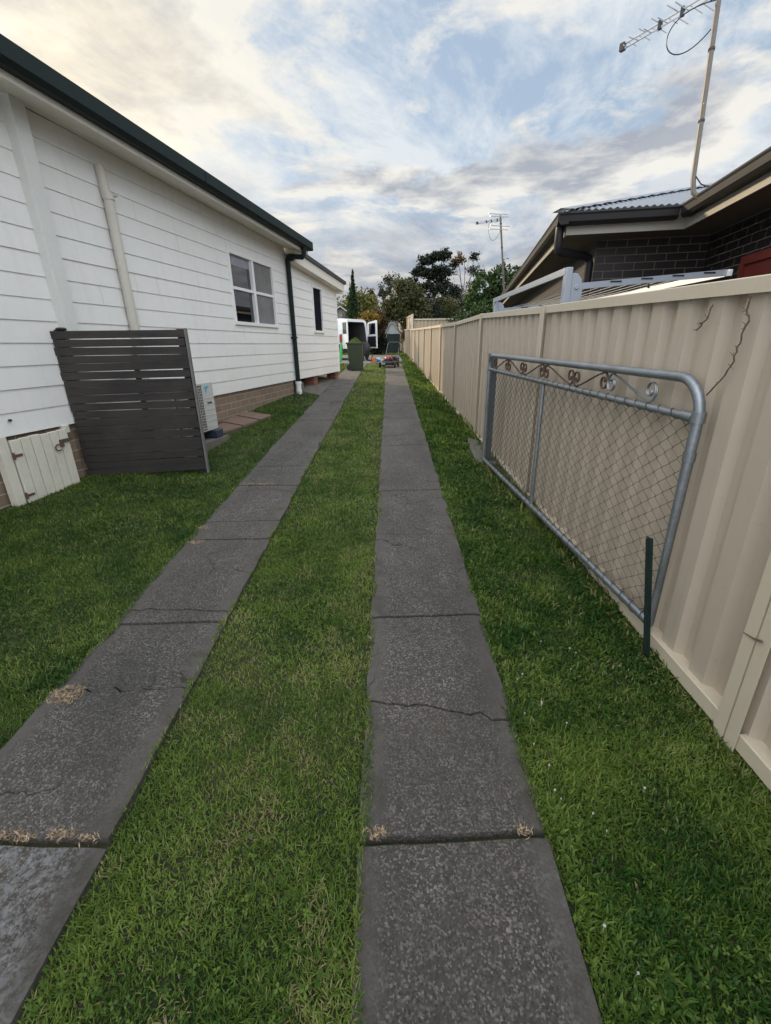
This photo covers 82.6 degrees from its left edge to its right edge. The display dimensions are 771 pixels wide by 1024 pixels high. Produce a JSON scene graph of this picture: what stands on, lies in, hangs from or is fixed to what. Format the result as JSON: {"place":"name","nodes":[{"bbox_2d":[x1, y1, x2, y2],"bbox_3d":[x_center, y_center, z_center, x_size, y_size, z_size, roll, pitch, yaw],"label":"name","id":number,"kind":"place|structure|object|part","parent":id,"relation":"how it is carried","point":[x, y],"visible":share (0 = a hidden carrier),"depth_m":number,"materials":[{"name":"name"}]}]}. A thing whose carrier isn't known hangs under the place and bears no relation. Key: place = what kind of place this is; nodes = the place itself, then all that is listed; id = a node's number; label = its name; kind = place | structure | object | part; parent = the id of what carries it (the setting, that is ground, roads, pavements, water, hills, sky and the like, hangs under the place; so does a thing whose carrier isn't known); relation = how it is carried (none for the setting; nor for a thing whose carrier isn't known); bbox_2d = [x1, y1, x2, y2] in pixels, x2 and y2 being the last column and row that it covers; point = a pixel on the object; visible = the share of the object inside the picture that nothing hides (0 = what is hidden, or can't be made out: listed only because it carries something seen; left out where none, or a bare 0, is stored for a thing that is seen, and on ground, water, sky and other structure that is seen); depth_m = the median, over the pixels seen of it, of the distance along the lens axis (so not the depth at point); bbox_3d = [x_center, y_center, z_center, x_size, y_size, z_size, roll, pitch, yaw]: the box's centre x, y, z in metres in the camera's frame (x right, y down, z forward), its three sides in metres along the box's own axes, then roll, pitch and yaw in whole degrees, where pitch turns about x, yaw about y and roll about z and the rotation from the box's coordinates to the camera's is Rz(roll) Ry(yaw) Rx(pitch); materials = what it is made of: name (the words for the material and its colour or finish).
{"place":"outdoors","nodes":[
{"label":"outdoors","id":0,"kind":"place"},
{"bbox_2d":[0,364,366,1023],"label":"driveway","id":1,"kind":"structure","parent":0,"point":[75,764],"depth_m":1.85,"materials":[{"name":"concrete"}]},
{"bbox_2d":[0,826,37,844],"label":"dry tuft","id":2,"kind":"object","parent":1,"relation":"on","point":[21,836],"visible":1,"depth_m":1.42,"materials":[{"name":"plant"}]},
{"bbox_2d":[46,827,80,842],"bbox_3d":[-1.055,1.048,1.428,0.112,0.032,0.057,-1,21,1],"label":"dry tuft","id":3,"kind":"object","parent":1,"relation":"on","point":[59,835],"visible":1,"depth_m":1.43,"materials":[{"name":"plant"}]},
{"bbox_2d":[46,683,87,704],"bbox_3d":[-1.427,0.817,1.964,0.164,0.036,0.132,-1,21,1],"label":"dry tuft","id":4,"kind":"object","parent":1,"relation":"on","point":[63,696],"visible":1,"depth_m":1.96,"materials":[{"name":"plant"}]},
{"bbox_2d":[77,831,100,848],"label":"dry tuft","id":5,"kind":"object","parent":1,"relation":"on","point":[86,836],"visible":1,"depth_m":1.42,"materials":[{"name":"plant"}]},
{"bbox_2d":[346,342,363,370],"bbox_3d":[-1.018,-5.279,14.875,0.584,0.890,0.675,-1,21,1],"label":"wheelie bin","id":6,"kind":"object","parent":1,"relation":"on","point":[355,350],"visible":1,"depth_m":14.62,"materials":[{"name":"green plastic"}]},
{"bbox_2d":[349,337,359,341],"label":"grass clippings","id":7,"kind":"object","parent":6,"relation":"in","point":[355,339],"depth_m":14.56,"materials":[{"name":"green plant"}]},
{"bbox_2d":[293,375,338,395],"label":"garden path","id":8,"kind":"structure","parent":0,"point":[324,383],"depth_m":10.92,"materials":[{"name":"concrete"}]},
{"bbox_2d":[340,355,402,363],"bbox_3d":[-6.500,-7.907,22.947,14.620,0.286,9.580,-1,21,1],"label":"concrete apron","id":9,"kind":"object","parent":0,"point":[345,359],"visible":0.12,"depth_m":21.37,"materials":[{"name":"grey concrete"}]},
{"bbox_2d":[339,342,341,361],"bbox_3d":[-1.981,-7.067,19.370,0.232,0.822,0.145,-19,28,-40],"label":"plastic tube","id":10,"kind":"object","parent":9,"relation":"on","point":[340,355],"visible":0.87,"depth_m":19.35,"materials":[{"name":"green plastic"}]},
{"bbox_2d":[338,318,377,353],"bbox_3d":[-2.984,-8.546,21.783,5.405,1.820,2.122,16,27,38],"label":"delivery van","id":11,"kind":"object","parent":9,"relation":"on","point":[351,329],"visible":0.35,"depth_m":20.90,"materials":[{"name":"white paint"}]},
{"bbox_3d":[-1.810,-7.994,19.717,0.065,1.220,0.800,-10,22,-22],"label":"rear door","id":12,"kind":"part","parent":11,"relation":"part of","materials":[{"name":"white paint"}]},
{"bbox_3d":[-0.643,-8.479,20.947,0.065,1.220,0.800,-15,25,-33],"label":"rear door","id":13,"kind":"part","parent":11,"relation":"part of","materials":[{"name":"white paint"}]},
{"bbox_2d":[364,338,369,359],"bbox_3d":[-0.867,-7.342,19.790,0.366,0.949,0.276,-1,21,1],"label":"garden bag","id":14,"kind":"object","parent":9,"relation":"on","point":[366,349],"visible":0.84,"depth_m":19.70,"materials":[{"name":"grey fabric"}]},
{"bbox_2d":[354,310,381,325],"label":"autumn shrub","id":15,"kind":"object","parent":9,"relation":"on","point":[369,316],"visible":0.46,"depth_m":24.57,"materials":[{"name":"yellow plant"}]},
{"bbox_2d":[367,355,377,362],"bbox_3d":[-0.571,-6.463,18.514,0.478,0.314,0.187,-5,21,-12],"label":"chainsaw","id":16,"kind":"object","parent":9,"relation":"on","point":[372,360],"visible":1,"depth_m":18.47,"materials":[{"name":"orange plastic"}]},
{"bbox_2d":[374,308,389,338],"bbox_3d":[-0.710,-10.943,25.676,1.901,1.812,1.453,-9,22,-20],"label":"autumn shrub","id":17,"kind":"object","parent":9,"relation":"on","point":[384,322],"visible":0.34,"depth_m":25.52,"materials":[{"name":"brown plant"}]},
{"bbox_2d":[0,351,770,1023],"bbox_3d":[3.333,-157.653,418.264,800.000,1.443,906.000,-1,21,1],"label":"lawn","id":18,"kind":"structure","parent":0,"point":[242,676],"depth_m":1.72,"materials":[{"name":"plant"}]},
{"bbox_2d":[50,327,209,475],"bbox_3d":[-2.518,-1.067,4.433,1.190,1.481,0.072,-5,21,-10],"label":"slatted screen","id":19,"kind":"object","parent":18,"relation":"on","point":[98,442],"visible":0.98,"depth_m":4.38,"materials":[{"name":"grey wood"}]},
{"bbox_2d":[0,34,345,508],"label":"weatherboard house","id":20,"kind":"structure","parent":18,"relation":"on","point":[111,218],"depth_m":4.61,"materials":[{"name":"white paint"}]},
{"bbox_2d":[7,429,79,502],"bbox_3d":[-3.117,-0.426,4.045,0.076,0.591,0.590,3,21,11],"label":"access door","id":21,"kind":"structure","parent":20,"relation":"in","point":[44,463],"depth_m":3.99,"materials":[{"name":"beige paint"}]},
{"bbox_2d":[226,246,278,327],"bbox_3d":[-2.330,-3.864,7.701,0.145,1.117,1.655,3,21,11],"label":"window","id":22,"kind":"structure","parent":20,"relation":"in","point":[251,280],"depth_m":7.64,"materials":[{"name":"white"}]},
{"bbox_2d":[311,283,324,332],"bbox_3d":[-1.694,-4.961,10.740,0.145,1.072,0.720,3,21,11],"label":"window","id":23,"kind":"structure","parent":20,"relation":"in","point":[317,302],"depth_m":10.78,"materials":[{"name":"white"}]},
{"bbox_2d":[157,435,229,458],"bbox_3d":[-2.465,-0.820,5.586,0.480,0.138,1.020,3,21,11],"label":"concrete pad","id":24,"kind":"object","parent":18,"relation":"on","point":[211,443],"visible":0.21,"depth_m":5.67,"materials":[{"name":"grey concrete"}]},
{"bbox_2d":[148,381,223,437],"bbox_3d":[-2.465,-1.221,5.443,0.410,0.710,0.840,3,21,11],"label":"air conditioner","id":25,"kind":"object","parent":24,"relation":"on","point":[211,429],"visible":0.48,"depth_m":5.61,"materials":[{"name":"white metal"}]},
{"bbox_2d":[218,423,241,432],"bbox_3d":[-2.455,-1.231,6.545,0.366,0.110,0.554,7,22,19],"label":"paver","id":26,"kind":"object","parent":18,"relation":"on","point":[226,427],"visible":0.39,"depth_m":6.60,"materials":[{"name":"concrete"}]},
{"bbox_2d":[223,416,257,426],"bbox_3d":[-2.336,-1.437,7.014,0.493,0.126,0.433,7,22,20],"label":"paver","id":27,"kind":"object","parent":18,"relation":"on","point":[240,421],"visible":0.66,"depth_m":6.95,"materials":[{"name":"concrete"}]},
{"bbox_2d":[237,411,270,420],"bbox_3d":[-2.213,-1.596,7.381,0.484,0.133,0.370,6,22,17],"label":"paver","id":28,"kind":"object","parent":18,"relation":"on","point":[256,416],"visible":0.64,"depth_m":7.33,"materials":[{"name":"concrete"}]},
{"bbox_2d":[337,306,346,318],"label":"gabled house","id":29,"kind":"structure","parent":18,"relation":"on","point":[340,313],"depth_m":39.24,"materials":[{"name":"white"}]},
{"bbox_2d":[343,269,361,318],"bbox_3d":[-2.653,-15.571,34.743,2.200,6.543,2.800,17,27,40],"label":"conifer tree","id":30,"kind":"object","parent":18,"relation":"on","point":[351,306],"visible":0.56,"depth_m":34.23,"materials":[{"name":"green plant"}]},
{"bbox_2d":[337,286,381,319],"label":"round tree","id":31,"kind":"object","parent":18,"relation":"on","point":[366,302],"visible":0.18,"depth_m":40.02,"materials":[{"name":"green plant"}]},
{"bbox_2d":[367,288,380,310],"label":"dark tree","id":32,"kind":"object","parent":18,"relation":"on","point":[372,292],"visible":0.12,"depth_m":53.91,"materials":[{"name":"green plant"}]},
{"bbox_2d":[370,328,391,354],"bbox_3d":[-0.763,-10.502,27.202,2.340,2.466,1.561,-1,21,1],"label":"hedge shrub","id":33,"kind":"object","parent":18,"relation":"on","point":[382,345],"visible":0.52,"depth_m":26.97,"materials":[{"name":"green plant"}]},
{"bbox_2d":[379,298,399,337],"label":"tiled house","id":34,"kind":"structure","parent":18,"relation":"on","point":[396,322],"depth_m":55.34,"materials":[{"name":"tile"}]},
{"bbox_2d":[377,271,402,298],"bbox_3d":[0.510,-14.876,32.831,2.240,5.645,1.414,-1,21,1],"label":"slender tree","id":35,"kind":"object","parent":18,"relation":"on","point":[387,280],"visible":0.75,"depth_m":32.09,"materials":[{"name":"green plant"}]},
{"bbox_2d":[385,322,401,352],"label":"garden shed","id":36,"kind":"structure","parent":18,"relation":"on","point":[393,335],"depth_m":31.60,"materials":[{"name":"black plastic"}]},
{"bbox_2d":[398,314,412,350],"bbox_3d":[1.349,-13.132,32.736,0.111,2.966,21.452,-1,21,0],"label":"tall fence","id":37,"kind":"object","parent":18,"relation":"on","point":[409,322],"visible":0.29,"depth_m":26.13,"materials":[{"name":"beige metal"}]},
{"bbox_2d":[378,276,432,343],"bbox_3d":[1.405,-12.617,28.245,3.713,4.624,2.620,9,23,24],"label":"bushy tree","id":38,"kind":"object","parent":18,"relation":"on","point":[408,299],"visible":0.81,"depth_m":27.61,"materials":[{"name":"green plant"}]},
{"bbox_2d":[414,318,453,328],"bbox_3d":[7.463,-9.089,22.903,11.970,2.010,0.075,-1,21,1],"label":"return fence","id":39,"kind":"object","parent":18,"relation":"on","point":[420,323],"visible":0.06,"depth_m":22.69,"materials":[{"name":"beige metal"}]},
{"bbox_2d":[425,299,448,318],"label":"bushy shrub","id":40,"kind":"object","parent":18,"relation":"on","point":[436,312],"visible":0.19,"depth_m":28.76,"materials":[{"name":"green plant"}]},
{"bbox_2d":[406,247,468,317],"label":"gum tree","id":41,"kind":"object","parent":18,"relation":"on","point":[436,275],"visible":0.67,"depth_m":42.29,"materials":[{"name":"green plant"}]},
{"bbox_2d":[430,295,463,317],"bbox_3d":[4.093,-13.001,30.317,2.825,3.824,2.144,-1,21,1],"label":"bushy shrub","id":42,"kind":"object","parent":18,"relation":"on","point":[451,306],"visible":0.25,"depth_m":29.53,"materials":[{"name":"green plant"}]},
{"bbox_2d":[444,300,489,323],"bbox_3d":[3.427,-7.807,18.369,2.061,1.940,1.324,-1,21,1],"label":"leafy shrub","id":43,"kind":"object","parent":18,"relation":"on","point":[481,308],"visible":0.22,"depth_m":18.14,"materials":[{"name":"green plant"}]},
{"bbox_2d":[449,251,487,302],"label":"gum tree","id":44,"kind":"object","parent":18,"relation":"on","point":[455,264],"visible":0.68,"depth_m":43.98,"materials":[{"name":"green plant"}]},
{"bbox_2d":[467,353,497,463],"bbox_3d":[1.199,-1.278,5.522,0.231,1.367,1.241,0,21,2],"label":"gate post","id":45,"kind":"object","parent":18,"relation":"on","point":[476,451],"visible":0.41,"depth_m":5.11,"materials":[{"name":"metal"}]},
{"bbox_2d":[482,353,707,626],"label":"chainlink gate","id":46,"kind":"structure","parent":45,"relation":"attached to","point":[696,417],"depth_m":2.53,"materials":[{"name":"metal"}]},
{"bbox_2d":[458,258,520,318],"bbox_3d":[5.178,-9.642,20.863,3.932,4.228,2.253,-1,21,1],"label":"leafy tree","id":47,"kind":"object","parent":18,"relation":"on","point":[494,280],"visible":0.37,"depth_m":20.25,"materials":[{"name":"green plant"}]},
{"bbox_2d":[402,274,770,790],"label":"steel fence","id":48,"kind":"object","parent":18,"relation":"on","point":[714,602],"visible":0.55,"depth_m":2.11,"materials":[{"name":"beige metal"}]},
{"bbox_2d":[692,304,713,330],"bbox_3d":[1.323,-0.810,1.830,0.025,0.098,0.085,-3,21,-5],"label":"dry vine","id":49,"kind":"object","parent":48,"relation":"hanging from","point":[705,320],"visible":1,"depth_m":1.81,"materials":[{"name":"brown plant"}]},
{"bbox_2d":[706,296,751,395],"bbox_3d":[1.327,-0.630,1.693,0.022,0.367,0.138,-1,21,1],"label":"dry vine","id":50,"kind":"object","parent":48,"relation":"attached to","point":[741,334],"visible":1,"depth_m":1.65,"materials":[{"name":"brown plant"}]},
{"bbox_2d":[743,632,762,642],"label":"twig","id":51,"kind":"object","parent":48,"relation":"attached to","point":[758,640],"visible":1,"depth_m":1.57,"materials":[{"name":"brown plant"}]},
{"bbox_2d":[493,267,732,311],"bbox_3d":[2.074,-1.484,4.934,1.282,1.910,2.590,-1,21,1],"label":"clothesline","id":52,"kind":"object","parent":18,"relation":"on","point":[573,286],"visible":0.69,"depth_m":3.49,"materials":[{"name":"grey metal"}]},
{"bbox_2d":[498,146,770,307],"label":"brick house","id":53,"kind":"structure","parent":18,"relation":"on","point":[723,223],"depth_m":5.17,"materials":[{"name":"black brick"}]},
{"bbox_2d":[476,213,509,291],"bbox_3d":[2.940,-7.121,12.240,1.130,2.046,0.502,-4,21,-9],"label":"tv antenna","id":54,"kind":"object","parent":53,"relation":"attached to","point":[500,225],"visible":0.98,"depth_m":11.99,"materials":[{"name":"metal"}]},
{"bbox_2d":[619,0,735,199],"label":"tv antenna","id":55,"kind":"object","parent":53,"relation":"attached to","point":[711,50],"visible":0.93,"depth_m":4.39,"materials":[{"name":"metal"}]},
{"bbox_2d":[736,248,770,278],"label":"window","id":56,"kind":"structure","parent":53,"relation":"in","point":[758,263],"depth_m":4.38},
{"bbox_2d":[643,536,652,657],"bbox_3d":[1.240,0.455,2.083,0.160,0.735,0.030,-1,21,-1],"label":"star picket","id":57,"kind":"object","parent":18,"relation":"on","point":[648,590],"visible":0.81,"depth_m":2.05,"materials":[{"name":"green paint"}]},
{"bbox_2d":[0,0,770,316],"label":"sky","id":58,"kind":"structure","parent":0,"point":[381,133],"materials":[{"name":"blue"}]},
{"bbox_2d":[350,363,602,1023],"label":"driveway","id":59,"kind":"structure","parent":0,"point":[478,932],"depth_m":1.48,"materials":[{"name":"concrete"}]},
{"bbox_2d":[362,824,386,840],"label":"dry tuft","id":60,"kind":"object","parent":59,"relation":"on","point":[377,832],"visible":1,"depth_m":1.42,"materials":[{"name":"plant"}]},
{"bbox_2d":[379,342,399,367],"bbox_3d":[0.188,-5.848,16.270,0.614,0.875,1.292,4,21,13],"label":"lawn mower","id":61,"kind":"object","parent":59,"relation":"on","point":[391,360],"visible":1,"depth_m":15.93,"materials":[{"name":"red plastic"}]},
{"bbox_2d":[517,821,533,839],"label":"dry tuft","id":62,"kind":"object","parent":59,"relation":"on","point":[521,828],"visible":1,"depth_m":1.41,"materials":[{"name":"plant"}]}
]}

